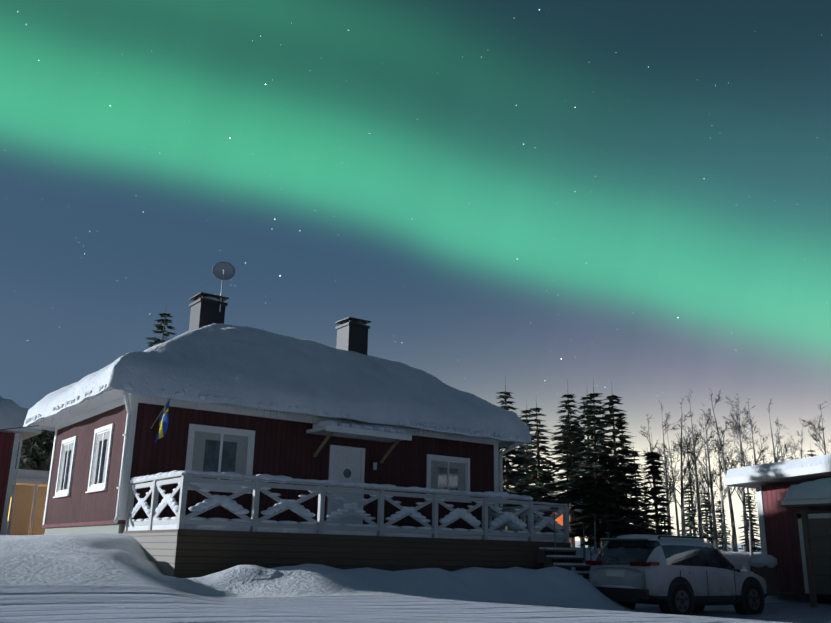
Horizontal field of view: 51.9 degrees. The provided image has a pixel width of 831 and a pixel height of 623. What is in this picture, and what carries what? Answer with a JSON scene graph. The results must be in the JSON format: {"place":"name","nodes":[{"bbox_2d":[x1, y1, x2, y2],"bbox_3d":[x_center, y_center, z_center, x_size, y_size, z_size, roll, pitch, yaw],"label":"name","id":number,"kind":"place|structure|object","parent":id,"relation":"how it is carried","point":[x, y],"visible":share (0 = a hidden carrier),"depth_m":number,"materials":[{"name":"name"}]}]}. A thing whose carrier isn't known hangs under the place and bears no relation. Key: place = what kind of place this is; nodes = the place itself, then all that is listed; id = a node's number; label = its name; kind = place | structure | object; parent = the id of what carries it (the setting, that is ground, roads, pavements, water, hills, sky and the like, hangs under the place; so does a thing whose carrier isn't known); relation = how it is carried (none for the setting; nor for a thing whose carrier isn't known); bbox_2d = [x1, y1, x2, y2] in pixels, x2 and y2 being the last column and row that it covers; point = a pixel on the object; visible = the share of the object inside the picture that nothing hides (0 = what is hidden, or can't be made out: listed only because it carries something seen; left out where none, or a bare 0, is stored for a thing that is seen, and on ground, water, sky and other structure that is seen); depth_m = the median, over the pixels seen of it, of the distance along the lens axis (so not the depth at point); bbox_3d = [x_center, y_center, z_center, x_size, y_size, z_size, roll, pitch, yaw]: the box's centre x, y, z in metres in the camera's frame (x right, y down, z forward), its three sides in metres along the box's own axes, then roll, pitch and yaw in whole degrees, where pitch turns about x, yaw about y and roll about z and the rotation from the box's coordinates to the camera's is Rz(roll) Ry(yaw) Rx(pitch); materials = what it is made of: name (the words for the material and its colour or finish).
{"place":"outdoors","nodes":[
{"label":"outdoors","id":0,"kind":"place"},
{"bbox_2d":[0,533,830,622],"bbox_3d":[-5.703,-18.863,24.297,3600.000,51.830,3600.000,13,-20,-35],"label":"ground","id":1,"kind":"structure","parent":0,"point":[90,578],"depth_m":13.07,"materials":[{"name":"white snow"}]},
{"bbox_2d":[29,387,530,534],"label":"house","id":2,"kind":"structure","parent":1,"relation":"on","point":[106,448],"depth_m":20.29,"materials":[{"name":"wood"}]},
{"bbox_2d":[155,400,169,441],"bbox_3d":[-5.355,2.322,18.146,0.381,0.952,0.095,-10,-19,34],"label":"flag","id":3,"kind":"object","parent":2,"relation":"attached to","point":[163,421],"visible":0.98,"depth_m":18.09,"materials":[{"name":"blue fabric"}]},
{"bbox_2d":[24,382,518,443],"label":"roof eaves","id":4,"kind":"object","parent":2,"relation":"on","point":[272,405],"visible":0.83,"depth_m":20.04,"materials":[{"name":"white wood"}]},
{"bbox_2d":[23,323,530,446],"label":"roof snow","id":5,"kind":"structure","parent":2,"relation":"on","point":[245,364],"depth_m":21.25,"materials":[{"name":"white snow"}]},
{"bbox_2d":[189,262,370,354],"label":"chimneys","id":6,"kind":"object","parent":2,"relation":"on","point":[207,309],"visible":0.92,"depth_m":23.93,"materials":[{"name":"black metal"}]},
{"bbox_2d":[0,425,564,567],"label":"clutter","id":7,"kind":"object","parent":1,"relation":"on","point":[553,508],"visible":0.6,"depth_m":20.85,"materials":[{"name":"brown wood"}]},
{"bbox_2d":[0,427,568,534],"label":"cabins","id":8,"kind":"object","parent":1,"relation":"on","point":[22,504],"visible":0.31,"depth_m":30.50,"materials":[{"name":"yellow"}]},
{"bbox_2d":[0,396,562,506],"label":"roof snow","id":9,"kind":"structure","parent":8,"relation":"on","point":[13,414],"depth_m":30.36,"materials":[{"name":"white snow"}]},
{"bbox_2d":[123,473,590,581],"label":"deck","id":10,"kind":"structure","parent":1,"relation":"on","point":[180,551],"depth_m":17.30,"materials":[{"name":"white wood"}]},
{"bbox_2d":[127,470,588,580],"bbox_3d":[-0.726,4.940,18.826,10.071,2.172,4.408,13,-20,-35],"label":"porch railing","id":11,"kind":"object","parent":10,"relation":"on","point":[236,508],"depth_m":17.53,"materials":[{"name":"white wood"}]},
{"bbox_2d":[15,310,815,551],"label":"conifers","id":12,"kind":"object","parent":1,"relation":"on","point":[597,490],"visible":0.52,"depth_m":33.26,"materials":[{"name":"green plant"}]},
{"bbox_2d":[17,388,829,565],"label":"bare trees","id":13,"kind":"object","parent":1,"relation":"on","point":[740,456],"visible":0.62,"depth_m":35.58,"materials":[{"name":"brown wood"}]},
{"bbox_2d":[585,535,764,614],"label":"car trim","id":14,"kind":"structure","parent":1,"relation":"on","point":[680,599],"depth_m":18.75,"materials":[{"name":"black plastic"}]},
{"bbox_2d":[599,534,752,588],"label":"snow","id":15,"kind":"structure","parent":14,"relation":"on","point":[638,536],"depth_m":19.27,"materials":[{"name":"white snow"}]},
{"bbox_2d":[724,464,830,607],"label":"shed","id":16,"kind":"structure","parent":1,"relation":"on","point":[795,537],"depth_m":25.98,"materials":[{"name":"red wood"}]},
{"bbox_2d":[724,454,830,567],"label":"snow","id":17,"kind":"structure","parent":16,"relation":"on","point":[818,489],"depth_m":23.97,"materials":[{"name":"white snow"}]},
{"bbox_2d":[0,0,830,542],"label":"sky","id":18,"kind":"structure","parent":0,"point":[531,197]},
{"bbox_2d":[589,539,766,605],"bbox_3d":[6.262,6.128,20.112,4.580,1.473,1.846,13,-20,-35],"label":"car","id":19,"kind":"object","parent":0,"point":[673,557],"visible":0.75,"depth_m":19.04,"materials":[{"name":"white metal"}]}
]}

